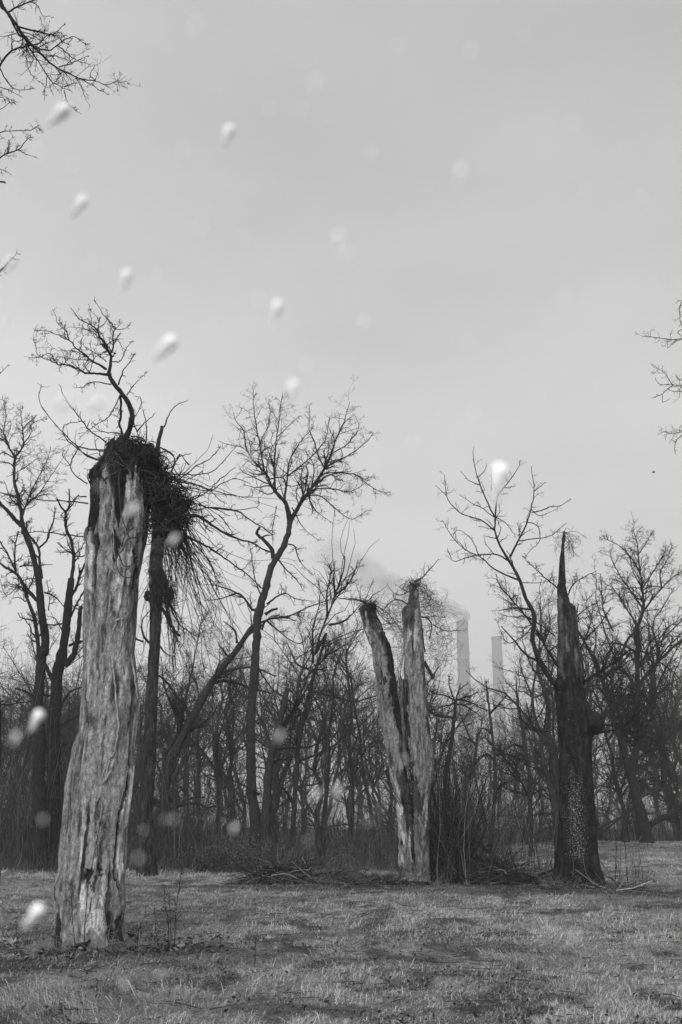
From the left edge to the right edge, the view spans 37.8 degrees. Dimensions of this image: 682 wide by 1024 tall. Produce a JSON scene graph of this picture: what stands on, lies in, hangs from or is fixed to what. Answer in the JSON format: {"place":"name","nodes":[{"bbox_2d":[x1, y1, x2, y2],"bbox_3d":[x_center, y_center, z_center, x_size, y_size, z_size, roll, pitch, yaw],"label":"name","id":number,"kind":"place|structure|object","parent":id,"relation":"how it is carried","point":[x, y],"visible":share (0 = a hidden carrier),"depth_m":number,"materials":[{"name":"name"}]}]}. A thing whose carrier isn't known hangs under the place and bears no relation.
{"place":"outdoors","nodes":[
{"label":"outdoors","id":0,"kind":"place"},
{"bbox_2d":[21,903,44,928],"bbox_3d":[-0.172,0.225,0.554,0.009,0.018,0.010,41,1,12],"label":"snowflake","id":1,"kind":"object","parent":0,"point":[37,910],"visible":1,"depth_m":0.55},
{"bbox_2d":[27,709,44,731],"bbox_3d":[-0.200,0.137,0.651,0.010,0.015,0.010,8,-19,-23],"label":"snowflake","id":2,"kind":"object","parent":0,"point":[38,716],"visible":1,"depth_m":0.65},
{"bbox_2d":[44,102,71,129],"bbox_3d":[-0.175,-0.243,0.612,0.022,0.012,0.012,-44,-13,2],"label":"snowflake","id":3,"kind":"object","parent":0,"point":[62,111],"visible":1,"depth_m":0.61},
{"bbox_2d":[72,195,86,217],"bbox_3d":[-0.161,-0.187,0.609,0.009,0.015,0.008,31,-1,9],"label":"snowflake","id":4,"kind":"object","parent":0,"point":[81,202],"visible":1,"depth_m":0.61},
{"bbox_2d":[119,269,131,294],"bbox_3d":[-0.127,-0.135,0.584,0.007,0.015,0.009,6,-19,-19],"label":"snowflake","id":5,"kind":"object","parent":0,"point":[126,276],"visible":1,"depth_m":0.58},
{"bbox_2d":[151,334,177,362],"bbox_3d":[-0.102,-0.095,0.580,0.012,0.016,0.014,12,-21,-32],"label":"snowflake","id":6,"kind":"object","parent":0,"point":[168,344],"visible":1,"depth_m":0.58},
{"bbox_2d":[220,125,234,148],"bbox_3d":[-0.068,-0.224,0.595,0.009,0.014,0.009,2,-18,-6],"label":"snowflake","id":7,"kind":"object","parent":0,"point":[229,131],"visible":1,"depth_m":0.59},
{"bbox_2d":[271,300,282,324],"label":"snowflake","id":8,"kind":"object","parent":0,"point":[277,306],"visible":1,"depth_m":0.59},
{"bbox_2d":[284,380,297,403],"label":"snowflake","id":9,"kind":"object","parent":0,"point":[292,386],"visible":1,"depth_m":0.51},
{"bbox_2d":[0,828,681,1023],"bbox_3d":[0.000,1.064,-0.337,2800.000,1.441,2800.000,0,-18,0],"label":"ground","id":10,"kind":"structure","parent":0,"point":[271,1015],"depth_m":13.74,"materials":[{"name":"grey plant"}]},
{"bbox_2d":[0,625,37,878],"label":"bare tree","id":11,"kind":"object","parent":10,"relation":"on","point":[16,703],"visible":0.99,"depth_m":33.62,"materials":[{"name":"grey plant"}]},
{"bbox_2d":[0,660,66,842],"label":"bare tree","id":12,"kind":"object","parent":10,"relation":"on","point":[18,713],"visible":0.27,"depth_m":58.88,"materials":[{"name":"grey plant"}]},
{"bbox_2d":[0,650,78,821],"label":"bare tree","id":13,"kind":"object","parent":10,"relation":"on","point":[5,726],"visible":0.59,"depth_m":46.77,"materials":[{"name":"grey plant"}]},
{"bbox_2d":[0,650,78,848],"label":"bare tree","id":14,"kind":"object","parent":10,"relation":"on","point":[21,687],"visible":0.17,"depth_m":57.38,"materials":[{"name":"grey plant"}]},
{"bbox_2d":[0,672,79,841],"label":"bare tree","id":15,"kind":"object","parent":10,"relation":"on","point":[31,742],"visible":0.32,"depth_m":47.34,"materials":[{"name":"grey plant"}]},
{"bbox_2d":[0,395,80,870],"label":"bare tree","id":16,"kind":"object","parent":10,"relation":"on","point":[39,840],"visible":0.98,"depth_m":40.95,"materials":[{"name":"black plant"}]},
{"bbox_2d":[14,489,85,869],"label":"bare tree","id":17,"kind":"object","parent":10,"relation":"on","point":[62,661],"visible":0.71,"depth_m":41.65,"materials":[{"name":"black plant"}]},
{"bbox_2d":[0,0,139,373],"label":"overhanging tree","id":18,"kind":"object","parent":10,"relation":"on","point":[28,43],"visible":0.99,"depth_m":13.20,"materials":[{"name":"grey plant"}]},
{"bbox_2d":[1,680,160,776],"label":"bare tree","id":19,"kind":"object","parent":10,"relation":"on","point":[64,726],"visible":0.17,"depth_m":44.98,"materials":[{"name":"grey plant"}]},
{"bbox_2d":[0,621,163,820],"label":"bare tree","id":20,"kind":"object","parent":10,"relation":"on","point":[45,690],"visible":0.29,"depth_m":70.11,"materials":[{"name":"grey plant"}]},
{"bbox_2d":[76,794,112,950],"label":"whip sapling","id":21,"kind":"object","parent":10,"relation":"on","point":[104,826],"visible":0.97,"depth_m":13.37,"materials":[{"name":"grey plant"}]},
{"bbox_2d":[45,669,144,782],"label":"bare tree","id":22,"kind":"object","parent":10,"relation":"on","point":[70,715],"visible":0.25,"depth_m":52.62,"materials":[{"name":"grey plant"}]},
{"bbox_2d":[16,657,192,812],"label":"bare tree","id":23,"kind":"object","parent":10,"relation":"on","point":[80,703],"visible":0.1,"depth_m":86.17,"materials":[{"name":"grey plant"}]},
{"bbox_2d":[65,656,185,789],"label":"bare tree","id":24,"kind":"object","parent":10,"relation":"on","point":[140,707],"visible":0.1,"depth_m":57.30,"materials":[{"name":"grey plant"}]},
{"bbox_2d":[132,675,178,845],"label":"bare tree","id":25,"kind":"object","parent":10,"relation":"on","point":[142,707],"visible":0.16,"depth_m":51.19,"materials":[{"name":"grey plant"}]},
{"bbox_2d":[74,670,260,818],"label":"bare tree","id":26,"kind":"object","parent":10,"relation":"on","point":[199,738],"visible":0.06,"depth_m":103.64,"materials":[{"name":"grey plant"}]},
{"bbox_2d":[0,927,336,966],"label":"bark debris","id":27,"kind":"object","parent":10,"relation":"on","point":[188,948],"visible":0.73,"depth_m":13.49,"materials":[{"name":"grey plant"}]},
{"bbox_2d":[8,297,330,949],"bbox_3d":[-2.788,1.224,15.288,5.241,10.507,2.683,0,-18,0],"label":"dead tree","id":28,"kind":"object","parent":10,"relation":"on","point":[101,761],"visible":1,"depth_m":14.95,"materials":[{"name":"grey plant"}]},
{"bbox_2d":[135,530,203,876],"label":"broken tree","id":29,"kind":"object","parent":10,"relation":"on","point":[146,864],"visible":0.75,"depth_m":35.41,"materials":[{"name":"black plant"}]},
{"bbox_2d":[135,648,225,837],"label":"bare tree","id":30,"kind":"object","parent":10,"relation":"on","point":[184,755],"visible":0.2,"depth_m":70.28,"materials":[{"name":"grey plant"}]},
{"bbox_2d":[137,626,224,839],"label":"bare tree","id":31,"kind":"object","parent":10,"relation":"on","point":[185,676],"visible":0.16,"depth_m":91.75,"materials":[{"name":"grey plant"}]},
{"bbox_2d":[138,682,245,835],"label":"bare tree","id":32,"kind":"object","parent":10,"relation":"on","point":[223,757],"visible":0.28,"depth_m":47.83,"materials":[{"name":"grey plant"}]},
{"bbox_2d":[168,841,235,871],"bbox_3d":[-5.055,13.170,37.454,2.928,1.495,2.665,0,-18,0],"label":"bush","id":33,"kind":"object","parent":10,"relation":"on","point":[202,859],"visible":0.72,"depth_m":37.24,"materials":[{"name":"grey plant"}]},
{"bbox_2d":[166,630,242,837],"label":"bare tree","id":34,"kind":"object","parent":10,"relation":"on","point":[199,731],"visible":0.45,"depth_m":54.68,"materials":[{"name":"grey plant"}]},
{"bbox_2d":[133,592,295,862],"bbox_3d":[-5.908,9.196,43.697,7.494,12.444,4.602,-7,-19,20],"label":"leaning tree","id":35,"kind":"object","parent":10,"relation":"on","point":[190,725],"visible":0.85,"depth_m":43.45,"materials":[{"name":"grey plant"}]},
{"bbox_2d":[159,609,273,843],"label":"bare tree","id":36,"kind":"object","parent":10,"relation":"on","point":[222,696],"visible":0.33,"depth_m":68.73,"materials":[{"name":"grey plant"}]},
{"bbox_2d":[157,645,279,861],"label":"bare tree","id":37,"kind":"object","parent":10,"relation":"on","point":[218,768],"visible":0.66,"depth_m":45.83,"materials":[{"name":"grey plant"}]},
{"bbox_2d":[178,630,268,840],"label":"bare tree","id":38,"kind":"object","parent":10,"relation":"on","point":[233,769],"visible":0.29,"depth_m":67.68,"materials":[{"name":"grey plant"}]},
{"bbox_2d":[200,828,266,873],"bbox_3d":[-3.823,12.748,37.109,2.826,1.944,2.862,-10,-20,30],"label":"bush","id":39,"kind":"object","parent":10,"relation":"on","point":[234,861],"visible":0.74,"depth_m":36.89,"materials":[{"name":"grey plant"}]},
{"bbox_2d":[167,652,299,829],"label":"bare tree","id":40,"kind":"object","parent":10,"relation":"on","point":[235,721],"visible":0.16,"depth_m":93.61,"materials":[{"name":"grey plant"}]},
{"bbox_2d":[0,814,506,876],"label":"dry brambles","id":41,"kind":"object","parent":10,"relation":"on","point":[224,871],"visible":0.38,"depth_m":36.72,"materials":[{"name":"plant"}]},
{"bbox_2d":[195,644,320,829],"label":"bare tree","id":42,"kind":"object","parent":10,"relation":"on","point":[261,738],"visible":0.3,"depth_m":89.23,"materials":[{"name":"grey plant"}]},
{"bbox_2d":[225,836,314,871],"bbox_3d":[-2.547,12.698,36.589,3.416,1.743,2.618,0,-18,0],"label":"bush","id":43,"kind":"object","parent":10,"relation":"on","point":[272,857],"visible":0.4,"depth_m":36.53,"materials":[{"name":"grey plant"}]},
{"bbox_2d":[200,605,343,838],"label":"bare tree","id":44,"kind":"object","parent":10,"relation":"on","point":[277,766],"visible":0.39,"depth_m":71.85,"materials":[{"name":"grey plant"}]},
{"bbox_2d":[199,620,350,855],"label":"bare tree","id":45,"kind":"object","parent":10,"relation":"on","point":[287,755],"visible":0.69,"depth_m":45.62,"materials":[{"name":"grey plant"}]},
{"bbox_2d":[234,712,321,842],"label":"bare tree","id":46,"kind":"object","parent":10,"relation":"on","point":[281,761],"visible":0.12,"depth_m":95.35,"materials":[{"name":"grey plant"}]},
{"bbox_2d":[216,837,340,885],"bbox_3d":[-1.798,10.641,29.866,4.294,1.824,3.598,0,-18,0],"label":"brush pile","id":47,"kind":"object","parent":10,"relation":"on","point":[265,876],"visible":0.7,"depth_m":29.36,"materials":[{"name":"grey wood"}]},
{"bbox_2d":[227,648,330,866],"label":"bare tree","id":48,"kind":"object","parent":10,"relation":"on","point":[267,790],"visible":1,"depth_m":39.25,"materials":[{"name":"grey plant"}]},
{"bbox_2d":[202,376,392,866],"bbox_3d":[-1.769,3.867,42.136,8.219,21.961,3.854,0,-18,0],"label":"bare tree","id":49,"kind":"object","parent":10,"relation":"on","point":[251,710],"visible":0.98,"depth_m":43.03,"materials":[{"name":"grey plant"}]},
{"bbox_2d":[277,675,344,850],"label":"bare tree","id":50,"kind":"object","parent":10,"relation":"on","point":[307,763],"visible":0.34,"depth_m":67.86,"materials":[{"name":"grey plant"}]},
{"bbox_2d":[234,511,399,859],"bbox_3d":[-0.668,7.923,45.479,8.688,16.155,5.625,0,-18,0],"label":"slender tree","id":51,"kind":"object","parent":10,"relation":"on","point":[319,642],"visible":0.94,"depth_m":46.02,"materials":[{"name":"grey plant"}]},
{"bbox_2d":[196,614,443,855],"bbox_3d":[-0.182,13.480,60.348,14.012,15.548,12.687,7,-17,-29],"label":"bare tree","id":52,"kind":"object","parent":10,"relation":"on","point":[314,768],"visible":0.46,"depth_m":60.13,"materials":[{"name":"grey plant"}]},
{"bbox_2d":[299,628,348,831],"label":"bare tree","id":53,"kind":"object","parent":10,"relation":"on","point":[326,727],"visible":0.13,"depth_m":96.63,"materials":[{"name":"grey plant"}]},
{"bbox_2d":[0,574,681,870],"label":"undergrowth","id":54,"kind":"object","parent":10,"relation":"on","point":[18,833],"visible":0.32,"depth_m":42.78,"materials":[{"name":"plant"}]},
{"bbox_2d":[0,642,681,843],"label":"distant wood","id":55,"kind":"object","parent":10,"relation":"on","point":[484,749],"visible":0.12,"depth_m":161.70,"materials":[{"name":"grey plant"}]},
{"bbox_2d":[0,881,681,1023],"bbox_3d":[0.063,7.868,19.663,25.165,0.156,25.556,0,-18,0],"label":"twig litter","id":56,"kind":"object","parent":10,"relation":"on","point":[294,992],"visible":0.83,"depth_m":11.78,"materials":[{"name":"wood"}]},
{"bbox_2d":[288,867,393,883],"bbox_3d":[-0.003,10.828,29.235,3.117,0.768,0.921,0,-18,0],"label":"fallen log","id":57,"kind":"object","parent":10,"relation":"on","point":[369,872],"visible":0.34,"depth_m":29.05,"materials":[{"name":"grey wood"}]},
{"bbox_2d":[0,864,681,1023],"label":"fallen leaves","id":58,"kind":"object","parent":10,"relation":"on","point":[404,1013],"depth_m":11.74,"materials":[{"name":"plant"}]},
{"bbox_2d":[291,609,391,865],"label":"bare tree","id":59,"kind":"object","parent":10,"relation":"on","point":[327,780],"visible":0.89,"depth_m":44.77,"materials":[{"name":"grey plant"}]},
{"bbox_2d":[294,622,393,837],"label":"bare sapling","id":60,"kind":"object","parent":10,"relation":"on","point":[341,782],"visible":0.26,"depth_m":69.10,"materials":[{"name":"grey plant"}]},
{"bbox_2d":[308,579,389,858],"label":"bare tree","id":61,"kind":"object","parent":10,"relation":"on","point":[351,766],"visible":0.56,"depth_m":52.68,"materials":[{"name":"grey plant"}]},
{"bbox_2d":[312,616,396,864],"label":"bare tree","id":62,"kind":"object","parent":10,"relation":"on","point":[361,754],"visible":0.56,"depth_m":47.83,"materials":[{"name":"grey plant"}]},
{"bbox_2d":[271,851,447,889],"bbox_3d":[0.460,10.343,28.701,5.199,1.565,3.144,4,-18,-11],"label":"brush pile","id":63,"kind":"object","parent":10,"relation":"on","point":[347,883],"visible":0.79,"depth_m":28.53,"materials":[{"name":"wood"}]},
{"bbox_2d":[311,695,442,841],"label":"bare tree","id":64,"kind":"object","parent":10,"relation":"on","point":[373,796],"visible":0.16,"depth_m":74.63,"materials":[{"name":"grey plant"}]},
{"bbox_2d":[303,645,486,851],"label":"bare tree","id":65,"kind":"object","parent":10,"relation":"on","point":[391,793],"visible":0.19,"depth_m":67.19,"materials":[{"name":"grey plant"}]},
{"bbox_2d":[333,559,468,881],"bbox_3d":[2.022,6.373,30.875,3.995,9.989,3.657,-6,-19,18],"label":"forked dead tree","id":66,"kind":"object","parent":10,"relation":"on","point":[404,723],"visible":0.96,"depth_m":30.34,"materials":[{"name":"grey plant"}]},
{"bbox_2d":[358,643,479,793],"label":"bare tree","id":67,"kind":"object","parent":10,"relation":"on","point":[444,713],"visible":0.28,"depth_m":62.45,"materials":[{"name":"grey plant"}]},
{"bbox_2d":[337,657,502,839],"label":"bare tree","id":68,"kind":"object","parent":10,"relation":"on","point":[443,749],"visible":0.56,"depth_m":48.84,"materials":[{"name":"grey plant"}]},
{"bbox_2d":[361,665,480,799],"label":"bare tree","id":69,"kind":"object","parent":10,"relation":"on","point":[430,726],"visible":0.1,"depth_m":80.68,"materials":[{"name":"grey plant"}]},
{"bbox_2d":[350,730,528,883],"bbox_3d":[3.033,9.222,31.183,5.670,4.679,7.186,0,-18,0],"label":"cane thicket","id":70,"kind":"object","parent":10,"relation":"on","point":[433,816],"visible":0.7,"depth_m":29.86,"materials":[{"name":"plant"}]},
{"bbox_2d":[406,760,486,884],"bbox_3d":[3.328,9.041,29.205,2.196,3.696,3.339,-8,-19,24],"label":"cane thicket","id":71,"kind":"object","parent":10,"relation":"on","point":[452,850],"visible":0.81,"depth_m":29.09,"materials":[{"name":"plant"}]},
{"bbox_2d":[426,672,491,826],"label":"bare tree","id":72,"kind":"object","parent":10,"relation":"on","point":[455,704],"visible":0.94,"depth_m":33.55,"materials":[{"name":"grey plant"}]},
{"bbox_2d":[456,620,477,823],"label":"chimney","id":73,"kind":"object","parent":10,"relation":"on","point":[464,675],"visible":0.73,"depth_m":1143.61,"materials":[{"name":"concrete"}]},
{"bbox_2d":[451,709,487,813],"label":"bare tree","id":74,"kind":"object","parent":10,"relation":"on","point":[476,733],"visible":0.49,"depth_m":64.62,"materials":[{"name":"grey plant"}]},
{"bbox_2d":[432,712,522,826],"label":"bare tree","id":75,"kind":"object","parent":10,"relation":"on","point":[472,752],"visible":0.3,"depth_m":75.76,"materials":[{"name":"grey plant"}]},
{"bbox_2d":[430,796,526,884],"bbox_3d":[3.997,10.090,30.933,3.969,2.857,5.018,0,-18,0],"label":"cane thicket","id":76,"kind":"object","parent":10,"relation":"on","point":[485,853],"visible":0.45,"depth_m":30.29,"materials":[{"name":"grey plant"}]},
{"bbox_2d":[450,723,514,856],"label":"bare tree","id":77,"kind":"object","parent":10,"relation":"on","point":[466,749],"visible":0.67,"depth_m":45.22,"materials":[{"name":"grey plant"}]},
{"bbox_2d":[442,739,533,835],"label":"bare tree","id":78,"kind":"object","parent":10,"relation":"on","point":[485,777],"visible":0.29,"depth_m":67.74,"materials":[{"name":"grey plant"}]},
{"bbox_2d":[429,833,553,885],"bbox_3d":[4.830,10.697,30.246,4.166,1.926,3.925,-4,-18,13],"label":"brush pile","id":79,"kind":"object","parent":10,"relation":"on","point":[499,874],"visible":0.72,"depth_m":29.42,"materials":[{"name":"wood"}]},
{"bbox_2d":[491,636,512,825],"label":"chimney","id":80,"kind":"object","parent":10,"relation":"on","point":[497,655],"visible":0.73,"depth_m":1268.14,"materials":[{"name":"concrete"}]},
{"bbox_2d":[465,676,546,855],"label":"bare tree","id":81,"kind":"object","parent":10,"relation":"on","point":[528,793],"visible":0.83,"depth_m":48.07,"materials":[{"name":"grey plant"}]},
{"bbox_2d":[491,697,524,838],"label":"bare tree","id":82,"kind":"object","parent":10,"relation":"on","point":[499,803],"visible":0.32,"depth_m":84.56,"materials":[{"name":"grey plant"}]},
{"bbox_2d":[473,679,547,857],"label":"bare tree","id":83,"kind":"object","parent":10,"relation":"on","point":[516,757],"visible":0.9,"depth_m":45.38,"materials":[{"name":"grey plant"}]},
{"bbox_2d":[476,804,557,883],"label":"weed stalks","id":84,"kind":"object","parent":10,"relation":"on","point":[534,849],"visible":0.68,"depth_m":30.69,"materials":[{"name":"grey plant"}]},
{"bbox_2d":[460,573,605,833],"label":"bare tree","id":85,"kind":"object","parent":10,"relation":"on","point":[532,694],"visible":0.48,"depth_m":61.41,"materials":[{"name":"grey plant"}]},
{"bbox_2d":[513,692,558,859],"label":"bare tree","id":86,"kind":"object","parent":10,"relation":"on","point":[548,778],"visible":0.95,"depth_m":44.65,"materials":[{"name":"grey plant"}]},
{"bbox_2d":[441,690,631,829],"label":"bare tree","id":87,"kind":"object","parent":10,"relation":"on","point":[525,779],"visible":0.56,"depth_m":57.49,"materials":[{"name":"grey plant"}]},
{"bbox_2d":[435,447,643,887],"bbox_3d":[5.821,4.223,28.999,6.177,12.970,2.867,0,-18,0],"label":"spike topped tree","id":88,"kind":"object","parent":10,"relation":"on","point":[580,723],"visible":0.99,"depth_m":28.88,"materials":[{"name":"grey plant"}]},
{"bbox_2d":[508,738,607,843],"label":"bare tree","id":89,"kind":"object","parent":10,"relation":"on","point":[535,802],"visible":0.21,"depth_m":59.77,"materials":[{"name":"grey plant"}]},
{"bbox_2d":[497,617,633,832],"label":"bare tree","id":90,"kind":"object","parent":10,"relation":"on","point":[552,739],"visible":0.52,"depth_m":48.74,"materials":[{"name":"grey plant"}]},
{"bbox_2d":[509,855,660,892],"bbox_3d":[6.529,9.917,27.140,4.064,1.439,3.366,0,-18,0],"label":"brush pile","id":91,"kind":"object","parent":10,"relation":"on","point":[601,888],"visible":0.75,"depth_m":26.84,"materials":[{"name":"wood"}]},
{"bbox_2d":[501,554,681,841],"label":"bare tree","id":92,"kind":"object","parent":10,"relation":"on","point":[662,775],"visible":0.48,"depth_m":64.98,"materials":[{"name":"grey plant"}]},
{"bbox_2d":[515,567,673,840],"bbox_3d":[15.903,12.139,62.926,10.425,18.204,8.224,-6,-14,17],"label":"bare tree","id":93,"kind":"object","parent":10,"relation":"on","point":[599,746],"visible":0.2,"depth_m":63.47,"materials":[{"name":"grey plant"}]},
{"bbox_2d":[582,615,670,842],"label":"bare tree","id":94,"kind":"object","parent":10,"relation":"on","point":[613,778],"visible":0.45,"depth_m":57.05,"materials":[{"name":"grey plant"}]},
{"bbox_2d":[573,513,681,843],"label":"bare tree","id":95,"kind":"object","parent":10,"relation":"on","point":[644,825],"visible":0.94,"depth_m":57.07,"materials":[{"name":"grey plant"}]},
{"bbox_2d":[612,835,651,884],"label":"weed stalks","id":96,"kind":"object","parent":10,"relation":"on","point":[632,861],"visible":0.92,"depth_m":29.49,"materials":[{"name":"grey plant"}]},
{"bbox_2d":[592,632,681,795],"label":"bare tree","id":97,"kind":"object","parent":10,"relation":"on","point":[675,705],"visible":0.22,"depth_m":81.48,"materials":[{"name":"grey plant"}]},
{"bbox_2d":[593,644,680,838],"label":"bare tree","id":98,"kind":"object","parent":10,"relation":"on","point":[638,778],"visible":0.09,"depth_m":92.80,"materials":[{"name":"grey plant"}]},
{"bbox_2d":[600,690,681,838],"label":"bare tree","id":99,"kind":"object","parent":10,"relation":"on","point":[658,775],"visible":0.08,"depth_m":85.67,"materials":[{"name":"grey plant"}]},
{"bbox_2d":[603,667,681,840],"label":"bare tree","id":100,"kind":"object","parent":10,"relation":"on","point":[629,797],"visible":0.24,"depth_m":61.99,"materials":[{"name":"grey plant"}]},
{"bbox_2d":[617,651,681,824],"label":"bare tree","id":101,"kind":"object","parent":10,"relation":"on","point":[676,788],"visible":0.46,"depth_m":62.29,"materials":[{"name":"grey plant"}]},
{"bbox_2d":[621,645,681,838],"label":"bare tree","id":102,"kind":"object","parent":10,"relation":"on","point":[667,697],"visible":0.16,"depth_m":89.78,"materials":[{"name":"grey plant"}]},
{"bbox_2d":[624,616,681,826],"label":"bare tree","id":103,"kind":"object","parent":10,"relation":"on","point":[670,784],"visible":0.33,"depth_m":64.29,"materials":[{"name":"grey plant"}]},
{"bbox_2d":[635,300,681,452],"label":"overhanging tree","id":104,"kind":"object","parent":10,"relation":"on","point":[674,342],"visible":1,"depth_m":21.67,"materials":[{"name":"grey plant"}]},
{"bbox_2d":[0,0,681,827],"label":"sky","id":105,"kind":"structure","parent":0,"point":[431,270],"materials":[{"name":"grey"}]},
{"bbox_2d":[489,462,508,507],"bbox_3d":[0.093,-0.016,0.586,0.012,0.026,0.016,-1,-18,2],"label":"snowflake","id":106,"kind":"object","parent":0,"point":[499,473],"visible":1,"depth_m":0.58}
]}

